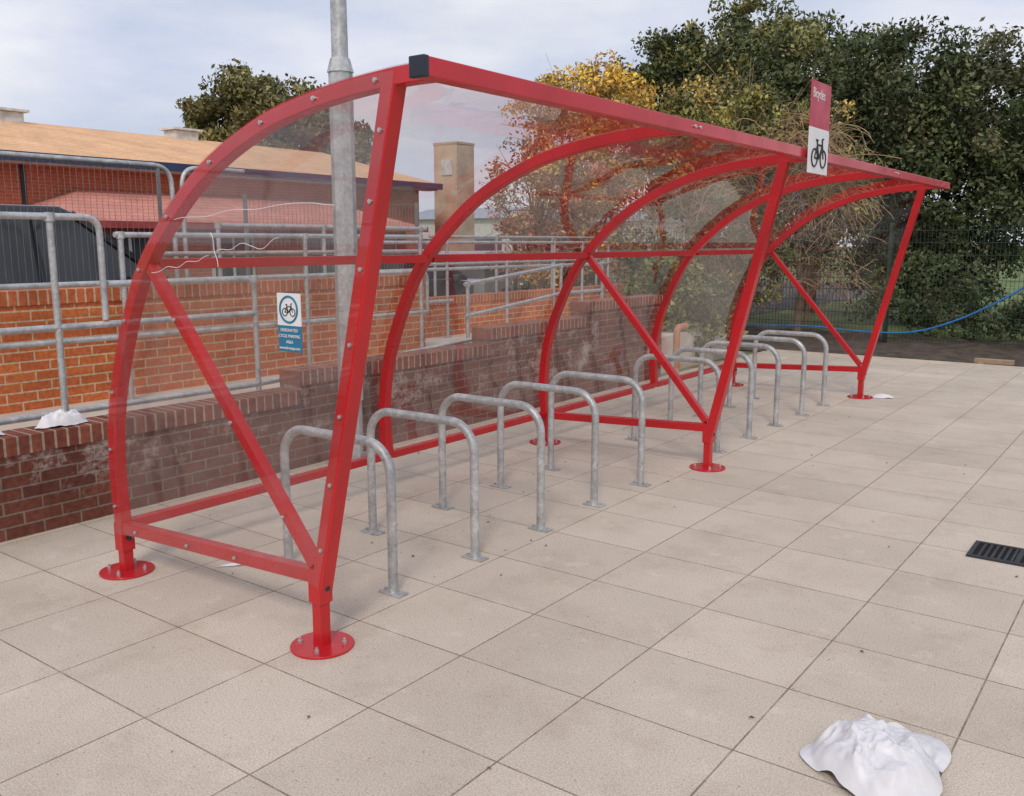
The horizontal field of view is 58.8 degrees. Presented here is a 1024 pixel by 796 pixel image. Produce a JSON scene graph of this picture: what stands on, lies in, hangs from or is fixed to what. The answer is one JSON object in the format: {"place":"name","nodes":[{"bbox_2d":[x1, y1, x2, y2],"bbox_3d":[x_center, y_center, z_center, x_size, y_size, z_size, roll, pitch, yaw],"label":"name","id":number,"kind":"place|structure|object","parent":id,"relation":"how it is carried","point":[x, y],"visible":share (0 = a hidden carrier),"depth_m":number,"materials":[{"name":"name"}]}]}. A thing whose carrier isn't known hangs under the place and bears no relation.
{"place":"outdoors","nodes":[
{"label":"outdoors","id":0,"kind":"place"},
{"bbox_2d":[0,121,432,182],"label":"roof","id":1,"kind":"structure","parent":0,"point":[41,138],"depth_m":23.78,"materials":[{"name":"beige tile"}]},
{"bbox_2d":[0,110,23,122],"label":"vent","id":2,"kind":"object","parent":1,"relation":"on","point":[12,116],"visible":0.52,"depth_m":23.30,"materials":[{"name":"grey metal"}]},
{"bbox_2d":[0,107,29,113],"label":"vent cap","id":3,"kind":"object","parent":2,"relation":"on","point":[23,111],"visible":0.62,"depth_m":23.26,"materials":[{"name":"grey metal"}]},
{"bbox_2d":[164,129,197,140],"bbox_3d":[-10.019,-7.876,27.530,0.600,0.400,0.800,7,12,36],"label":"vent","id":4,"kind":"object","parent":1,"relation":"on","point":[183,134],"visible":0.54,"depth_m":27.27,"materials":[{"name":"grey metal"}]},
{"bbox_2d":[158,127,202,131],"bbox_3d":[-10.019,-8.103,27.492,0.800,0.060,1.000,7,12,36],"label":"vent cap","id":5,"kind":"object","parent":4,"relation":"on","point":[178,128],"visible":0.71,"depth_m":27.20,"materials":[{"name":"grey metal"}]},
{"bbox_2d":[0,149,442,189],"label":"gutter","id":6,"kind":"object","parent":1,"relation":"attached to","point":[179,167],"visible":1,"depth_m":23.17,"materials":[{"name":"plastic"}]},
{"bbox_2d":[277,293,302,352],"bbox_3d":[-0.896,-0.303,3.654,0.140,0.235,0.009,7,12,36],"label":"cycle parking sign","id":7,"kind":"object","parent":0,"point":[289,321],"visible":1,"depth_m":3.65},
{"bbox_2d":[0,351,1023,795],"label":"paving","id":8,"kind":"structure","parent":0,"point":[674,635],"depth_m":4.15,"materials":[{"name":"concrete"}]},
{"bbox_2d":[216,563,240,566],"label":"paper litter","id":9,"kind":"object","parent":8,"relation":"on","point":[231,564],"visible":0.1,"depth_m":4.84,"materials":[{"name":"paper"}]},
{"bbox_2d":[325,0,363,463],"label":"lamp post","id":10,"kind":"object","parent":8,"relation":"on","point":[342,143],"visible":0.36,"depth_m":6.69,"materials":[{"name":"metal"}]},
{"bbox_2d":[280,425,408,597],"bbox_3d":[-0.894,0.543,4.625,0.911,0.769,0.072,7,12,35],"label":"bicycle stand","id":11,"kind":"object","parent":8,"relation":"on","point":[382,452],"visible":0.86,"depth_m":4.43,"materials":[{"name":"metal"}]},
{"bbox_2d":[361,408,488,561],"bbox_3d":[-0.514,0.459,5.119,0.911,0.769,0.072,7,12,35],"label":"bicycle stand","id":12,"kind":"object","parent":8,"relation":"on","point":[459,424],"visible":0.99,"depth_m":4.96,"materials":[{"name":"metal"}]},
{"bbox_2d":[431,393,552,532],"bbox_3d":[-0.139,0.373,5.622,0.910,0.769,0.073,7,12,36],"label":"bicycle stand","id":13,"kind":"object","parent":8,"relation":"on","point":[531,410],"visible":0.96,"depth_m":5.47,"materials":[{"name":"metal"}]},
{"bbox_2d":[99,54,949,659],"bbox_3d":[1.173,-0.657,7.069,2.383,2.310,8.140,7,12,36],"label":"cycle shelter","id":14,"kind":"object","parent":8,"relation":"on","point":[847,180],"visible":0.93,"depth_m":4.61,"materials":[{"name":"red metal"}]},
{"bbox_2d":[807,79,831,175],"bbox_3d":[2.023,-1.777,5.998,0.032,0.580,0.390,7,12,36],"label":"bicycle sign","id":15,"kind":"object","parent":14,"relation":"attached to","point":[819,123],"visible":1,"depth_m":5.98,"materials":[{"name":"metal"}]},
{"bbox_2d":[490,381,605,507],"bbox_3d":[0.230,0.286,6.128,0.910,0.769,0.070,7,12,36],"label":"bicycle stand","id":16,"kind":"object","parent":8,"relation":"on","point":[582,393],"visible":0.94,"depth_m":5.99,"materials":[{"name":"metal"}]},
{"bbox_2d":[171,379,1018,768],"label":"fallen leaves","id":17,"kind":"object","parent":8,"relation":"on","point":[523,491],"visible":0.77,"depth_m":5.09,"materials":[{"name":"brown plant"}]},
{"bbox_2d":[545,371,650,486],"bbox_3d":[0.604,0.201,6.626,0.910,0.769,0.072,7,12,36],"label":"bicycle stand","id":18,"kind":"object","parent":8,"relation":"on","point":[634,384],"visible":0.87,"depth_m":6.47,"materials":[{"name":"metal"}]},
{"bbox_2d":[625,354,725,452],"bbox_3d":[1.376,0.025,7.652,0.911,0.769,0.072,7,12,35],"label":"bicycle stand","id":19,"kind":"object","parent":8,"relation":"on","point":[706,361],"visible":0.77,"depth_m":7.59,"materials":[{"name":"metal"}]},
{"bbox_2d":[673,323,688,374],"bbox_3d":[2.186,-0.636,11.827,0.090,0.664,0.294,7,12,36],"label":"clay pipe","id":20,"kind":"object","parent":8,"relation":"on","point":[678,328],"visible":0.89,"depth_m":11.70,"materials":[{"name":"ceramic"}]},
{"bbox_2d":[668,347,757,439],"bbox_3d":[1.780,-0.065,8.177,0.911,0.769,0.071,7,12,37],"label":"bicycle stand","id":21,"kind":"object","parent":8,"relation":"on","point":[743,355],"visible":0.71,"depth_m":8.00,"materials":[{"name":"metal"}]},
{"bbox_2d":[691,340,783,426],"bbox_3d":[2.164,-0.154,8.698,0.910,0.769,0.077,7,12,36],"label":"bicycle stand","id":22,"kind":"object","parent":8,"relation":"on","point":[773,350],"visible":0.81,"depth_m":8.52,"materials":[{"name":"metal"}]},
{"bbox_2d":[723,335,808,415],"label":"bicycle stand","id":23,"kind":"object","parent":8,"relation":"on","point":[799,344],"visible":0.74,"depth_m":9.04,"materials":[{"name":"metal"}]},
{"bbox_2d":[746,330,830,406],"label":"bicycle stand","id":24,"kind":"object","parent":8,"relation":"on","point":[825,355],"visible":0.84,"depth_m":9.58,"materials":[{"name":"metal"}]},
{"bbox_2d":[800,713,950,795],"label":"white sack","id":25,"kind":"object","parent":8,"relation":"on","point":[866,754],"visible":1,"depth_m":2.89,"materials":[{"name":"plastic"}]},
{"bbox_2d":[872,393,893,397],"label":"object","id":26,"kind":"object","parent":8,"relation":"on","point":[881,395],"visible":1,"depth_m":10.06,"materials":[{"name":"paper"}]},
{"bbox_2d":[966,540,1023,566],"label":"drain cover","id":27,"kind":"object","parent":8,"relation":"on","point":[1005,554],"visible":1,"depth_m":5.02,"materials":[{"name":"metal"}]},
{"bbox_2d":[0,0,1023,246],"label":"sky","id":28,"kind":"structure","parent":0,"point":[110,65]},
{"bbox_2d":[425,325,726,373],"bbox_3d":[0.472,-0.617,12.611,3.030,0.562,5.300,7,12,36],"label":"ramp landing","id":29,"kind":"object","parent":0,"point":[687,339],"depth_m":12.62,"materials":[{"name":"grey concrete"}]},
{"bbox_2d":[587,278,870,319],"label":"car park","id":30,"kind":"structure","parent":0,"point":[791,305],"depth_m":28.85,"materials":[{"name":"grey asphalt"}]},
{"bbox_2d":[0,204,168,283],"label":"parked van","id":31,"kind":"object","parent":30,"relation":"on","point":[78,248],"visible":0.12,"depth_m":9.99,"materials":[{"name":"paint"}]},
{"bbox_2d":[0,151,244,283],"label":"fence","id":32,"kind":"object","parent":30,"relation":"on","point":[156,166],"visible":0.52,"depth_m":8.80,"materials":[{"name":"metal"}]},
{"bbox_2d":[174,58,373,164],"bbox_3d":[-8.975,-8.743,35.652,8.294,8.697,5.118,1,10,6],"label":"broadleaf tree","id":33,"kind":"object","parent":30,"relation":"on","point":[243,100],"visible":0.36,"depth_m":34.20,"materials":[{"name":"green plant"}]},
{"bbox_2d":[242,194,418,275],"bbox_3d":[-2.124,-1.323,11.348,0.035,2.280,2.835,7,12,36],"label":"fence","id":34,"kind":"object","parent":30,"relation":"on","point":[246,230],"visible":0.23,"depth_m":10.66,"materials":[{"name":"metal"}]},
{"bbox_2d":[308,253,473,296],"bbox_3d":[-2.534,-2.519,20.292,2.100,1.520,4.300,7,12,36],"label":"parked car","id":35,"kind":"object","parent":30,"relation":"on","point":[456,285],"visible":0.21,"depth_m":20.07,"materials":[{"name":"paint"}]},
{"bbox_2d":[433,141,474,253],"bbox_3d":[-1.948,-6.016,30.802,1.040,5.070,0.950,7,12,36],"label":"brick chimney","id":36,"kind":"object","parent":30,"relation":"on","point":[454,168],"visible":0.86,"depth_m":30.29,"materials":[{"name":"beige brick"}]},
{"bbox_2d":[439,250,565,293],"bbox_3d":[-0.090,-2.980,23.047,2.100,1.500,4.300,7,12,36],"label":"parked car","id":37,"kind":"object","parent":30,"relation":"on","point":[479,274],"visible":0.05,"depth_m":21.20,"materials":[{"name":"paint"}]},
{"bbox_2d":[473,112,643,289],"bbox_3d":[0.820,-3.478,17.708,3.752,4.329,2.473,7,12,36],"label":"autumn tree","id":38,"kind":"object","parent":30,"relation":"on","point":[539,224],"visible":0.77,"depth_m":17.29,"materials":[{"name":"orange plant"}]},
{"bbox_2d":[498,49,660,285],"bbox_3d":[1.481,-4.776,20.309,2.931,6.022,3.538,-5,11,-25],"label":"autumn tree","id":39,"kind":"object","parent":30,"relation":"on","point":[601,87],"visible":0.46,"depth_m":19.66,"materials":[{"name":"yellow plant"}]},
{"bbox_2d":[607,0,829,275],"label":"broadleaf tree","id":40,"kind":"object","parent":30,"relation":"on","point":[669,61],"visible":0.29,"depth_m":24.92,"materials":[{"name":"green plant"}]},
{"bbox_2d":[563,247,1023,376],"bbox_3d":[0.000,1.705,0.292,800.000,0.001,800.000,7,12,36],"label":"ground","id":41,"kind":"structure","parent":0,"point":[783,314],"depth_m":20.99,"materials":[{"name":"green plant"}]},
{"bbox_2d":[0,374,279,430],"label":"ramp","id":42,"kind":"structure","parent":41,"relation":"on","point":[85,415],"depth_m":7.14,"materials":[{"name":"concrete"}]},
{"bbox_2d":[0,231,428,399],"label":"handrail","id":43,"kind":"object","parent":42,"relation":"on","point":[120,236],"visible":0.71,"depth_m":7.88,"materials":[{"name":"metal"}]},
{"bbox_2d":[0,212,471,425],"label":"handrail","id":44,"kind":"object","parent":42,"relation":"on","point":[58,327],"visible":0.81,"depth_m":5.93,"materials":[{"name":"metal"}]},
{"bbox_2d":[163,222,426,276],"bbox_3d":[-2.093,-0.859,9.510,0.103,1.885,3.600,7,12,36],"label":"handrail","id":45,"kind":"object","parent":42,"relation":"on","point":[220,253],"visible":0.38,"depth_m":9.01,"materials":[{"name":"metal"}]},
{"bbox_2d":[380,241,609,337],"bbox_3d":[-0.022,-1.605,12.983,0.103,1.265,5.473,7,12,36],"label":"handrail","id":46,"kind":"object","parent":42,"relation":"on","point":[447,269],"visible":0.57,"depth_m":12.71,"materials":[{"name":"metal"}]},
{"bbox_2d":[428,235,599,295],"bbox_3d":[0.209,-1.655,14.399,0.103,1.805,4.500,7,12,36],"label":"handrail","id":47,"kind":"object","parent":42,"relation":"on","point":[496,263],"visible":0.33,"depth_m":13.78,"materials":[{"name":"metal"}]},
{"bbox_2d":[463,262,603,342],"bbox_3d":[0.354,-1.142,11.107,0.103,0.985,2.923,7,12,36],"label":"handrail","id":48,"kind":"object","parent":42,"relation":"on","point":[467,285],"visible":0.6,"depth_m":10.69,"materials":[{"name":"metal"}]},
{"bbox_2d":[0,405,302,542],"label":"wall","id":49,"kind":"structure","parent":41,"relation":"on","point":[44,491],"depth_m":5.87,"materials":[{"name":"red brick"}]},
{"bbox_2d":[0,387,300,458],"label":"coping","id":50,"kind":"object","parent":49,"relation":"on","point":[22,441],"visible":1,"depth_m":5.89,"materials":[{"name":"brick"}]},
{"bbox_2d":[35,409,86,428],"bbox_3d":[-2.753,0.113,5.534,0.155,0.101,0.316,7,12,36],"label":"plastic bag","id":51,"kind":"object","parent":50,"relation":"on","point":[63,417],"visible":1,"depth_m":5.49,"materials":[{"name":"white plastic"}]},
{"bbox_2d":[0,163,418,248],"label":"walls","id":52,"kind":"structure","parent":41,"relation":"on","point":[226,187],"depth_m":21.47,"materials":[{"name":"brick"}]},
{"bbox_2d":[19,164,27,204],"bbox_3d":[-10.328,-3.317,19.387,0.080,3.400,0.100,7,12,36],"label":"downpipe","id":53,"kind":"object","parent":52,"relation":"attached to","point":[23,182],"depth_m":19.15,"materials":[{"name":"black plastic"}]},
{"bbox_2d":[0,159,437,190],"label":"soffit","id":54,"kind":"structure","parent":52,"relation":"attached to","point":[171,172],"depth_m":21.43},
{"bbox_2d":[0,284,425,413],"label":"wall","id":55,"kind":"structure","parent":41,"relation":"on","point":[29,378],"depth_m":7.67,"materials":[{"name":"orange brick"}]},
{"bbox_2d":[0,274,424,306],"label":"coping","id":56,"kind":"object","parent":55,"relation":"on","point":[21,297],"visible":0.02,"depth_m":7.79,"materials":[{"name":"orange brick"}]},
{"bbox_2d":[102,228,405,277],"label":"walls","id":57,"kind":"structure","parent":41,"relation":"on","point":[199,244],"depth_m":20.96,"materials":[{"name":"brick"}]},
{"bbox_2d":[31,190,421,226],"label":"roof","id":58,"kind":"structure","parent":57,"relation":"on","point":[202,208],"depth_m":20.79,"materials":[{"name":"red tile"}]},
{"bbox_2d":[88,220,427,231],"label":"fascia","id":59,"kind":"structure","parent":58,"relation":"attached to","point":[153,225],"depth_m":19.02,"materials":[{"name":"white plastic"}]},
{"bbox_2d":[104,232,396,276],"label":"window frames","id":60,"kind":"structure","parent":57,"relation":"attached to","point":[212,249],"depth_m":20.38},
{"bbox_2d":[108,235,394,276],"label":"windows","id":61,"kind":"structure","parent":57,"relation":"attached to","point":[313,243],"depth_m":20.48,"materials":[{"name":"black glass"}]},
{"bbox_2d":[280,356,489,466],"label":"wall","id":62,"kind":"structure","parent":41,"relation":"on","point":[429,389],"depth_m":7.89,"materials":[{"name":"red brick"}]},
{"bbox_2d":[279,343,490,385],"bbox_3d":[-0.997,-0.316,7.862,0.245,0.110,2.350,7,12,36],"label":"coping","id":63,"kind":"object","parent":62,"relation":"on","point":[312,374],"visible":0.94,"depth_m":7.74,"materials":[{"name":"brick"}]},
{"bbox_2d":[419,207,556,250],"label":"warehouse","id":64,"kind":"structure","parent":41,"relation":"on","point":[483,226],"depth_m":73.07,"materials":[{"name":"white metal"}]},
{"bbox_2d":[422,239,501,250],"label":"windows","id":65,"kind":"structure","parent":64,"relation":"in","point":[478,247],"depth_m":72.79,"materials":[{"name":"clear glass"}]},
{"bbox_2d":[425,290,629,337],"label":"wall","id":66,"kind":"structure","parent":41,"relation":"on","point":[435,321],"depth_m":12.94,"materials":[{"name":"orange brick"}]},
{"bbox_2d":[429,283,626,305],"bbox_3d":[0.113,-1.557,13.666,0.245,0.100,6.400,7,12,36],"label":"coping","id":67,"kind":"object","parent":66,"relation":"on","point":[484,297],"visible":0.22,"depth_m":13.28,"materials":[{"name":"orange brick"}]},
{"bbox_2d":[472,327,586,419],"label":"wall","id":68,"kind":"structure","parent":41,"relation":"on","point":[516,358],"depth_m":9.31,"materials":[{"name":"red brick"}]},
{"bbox_2d":[472,316,587,339],"bbox_3d":[0.224,-0.741,9.460,0.245,0.110,1.750,7,12,36],"label":"coping","id":69,"kind":"object","parent":68,"relation":"on","point":[504,330],"visible":1,"depth_m":9.15,"materials":[{"name":"brick"}]},
{"bbox_2d":[543,210,685,261],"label":"warehouse","id":70,"kind":"structure","parent":41,"relation":"on","point":[645,225],"depth_m":71.02,"materials":[{"name":"orange"}]},
{"bbox_2d":[543,239,625,251],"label":"windows","id":71,"kind":"structure","parent":70,"relation":"in","point":[563,239],"depth_m":72.90,"materials":[{"name":"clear glass"}]},
{"bbox_2d":[570,304,661,394],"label":"wall","id":72,"kind":"structure","parent":41,"relation":"on","point":[617,345],"depth_m":10.66,"materials":[{"name":"red brick"}]},
{"bbox_2d":[570,294,663,311],"bbox_3d":[1.281,-1.139,10.839,0.245,0.110,1.800,7,12,36],"label":"coping","id":73,"kind":"object","parent":72,"relation":"on","point":[592,305],"visible":0.86,"depth_m":10.50,"materials":[{"name":"brick"}]},
{"bbox_2d":[622,248,748,357],"bbox_3d":[2.454,-1.377,13.307,1.479,1.606,2.113,-4,10,-22],"label":"laurel shrub","id":74,"kind":"object","parent":41,"relation":"on","point":[679,311],"visible":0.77,"depth_m":13.05,"materials":[{"name":"green plant"}]},
{"bbox_2d":[629,59,809,319],"bbox_3d":[4.326,-4.286,18.869,2.844,5.533,4.492,-8,13,-40],"label":"autumn tree","id":75,"kind":"object","parent":41,"relation":"on","point":[722,116],"visible":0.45,"depth_m":18.49,"materials":[{"name":"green plant"}]},
{"bbox_2d":[685,218,789,261],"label":"distant trees","id":76,"kind":"object","parent":41,"relation":"on","point":[688,237],"depth_m":75.15,"materials":[{"name":"green plant"}]},
{"bbox_2d":[510,144,1023,340],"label":"hedge","id":77,"kind":"object","parent":41,"relation":"on","point":[980,319],"visible":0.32,"depth_m":16.27,"materials":[{"name":"green plant"}]},
{"bbox_2d":[513,223,1023,347],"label":"green fence","id":78,"kind":"object","parent":41,"relation":"on","point":[891,230],"visible":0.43,"depth_m":15.43,"materials":[{"name":"metal"}]},
{"bbox_2d":[688,8,918,311],"bbox_3d":[7.349,-5.736,22.402,5.940,7.254,4.906,7,12,36],"label":"broadleaf tree","id":79,"kind":"object","parent":41,"relation":"on","point":[827,57],"visible":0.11,"depth_m":21.41,"materials":[{"name":"green plant"}]},
{"bbox_2d":[746,74,880,328],"bbox_3d":[5.781,-3.618,17.256,2.778,4.752,2.241,7,12,36],"label":"autumn tree","id":80,"kind":"object","parent":41,"relation":"on","point":[781,124],"visible":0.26,"depth_m":16.94,"materials":[{"name":"yellow plant"}]},
{"bbox_2d":[727,327,1023,366],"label":"soil bed","id":81,"kind":"object","parent":41,"relation":"on","point":[934,349],"visible":0.46,"depth_m":14.76,"materials":[{"name":"brown soil"}]},
{"bbox_2d":[606,186,801,320],"bbox_3d":[3.252,-2.389,15.973,3.484,2.612,1.652,2,10,12],"label":"shrub","id":82,"kind":"object","parent":81,"relation":"on","point":[637,262],"visible":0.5,"depth_m":15.75,"materials":[{"name":"green plant"}]},
{"bbox_2d":[569,87,901,324],"bbox_3d":[3.941,-3.434,16.824,6.044,4.482,3.057,2,10,13],"label":"bramble thicket","id":83,"kind":"object","parent":81,"relation":"on","point":[789,207],"visible":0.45,"depth_m":16.65,"materials":[{"name":"plant"}]},
{"bbox_2d":[730,193,809,331],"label":"tree trunks","id":84,"kind":"object","parent":81,"relation":"on","point":[797,314],"visible":0.25,"depth_m":17.05,"materials":[{"name":"brown plant"}]},
{"bbox_2d":[730,286,1023,333],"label":"hose pipe","id":85,"kind":"object","parent":81,"relation":"on","point":[996,302],"visible":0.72,"depth_m":15.15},
{"bbox_2d":[767,349,1023,369],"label":"paving edging","id":86,"kind":"object","parent":81,"relation":"on","point":[925,361],"visible":0.6,"depth_m":13.14,"materials":[{"name":"concrete"}]},
{"bbox_2d":[974,358,1014,365],"bbox_3d":[6.769,-0.491,12.758,0.500,0.105,0.140,7,12,36],"label":"timber plank","id":87,"kind":"object","parent":81,"relation":"on","point":[993,361],"visible":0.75,"depth_m":12.73,"materials":[{"name":"beige wood"}]},
{"bbox_2d":[815,13,1023,324],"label":"ivy clad tree","id":88,"kind":"object","parent":41,"relation":"on","point":[939,133],"visible":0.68,"depth_m":18.15,"materials":[{"name":"green plant"}]},
{"bbox_2d":[949,90,1023,294],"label":"ivy clad tree","id":89,"kind":"object","parent":41,"relation":"on","point":[1014,132],"visible":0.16,"depth_m":19.10,"materials":[{"name":"green plant"}]}
]}

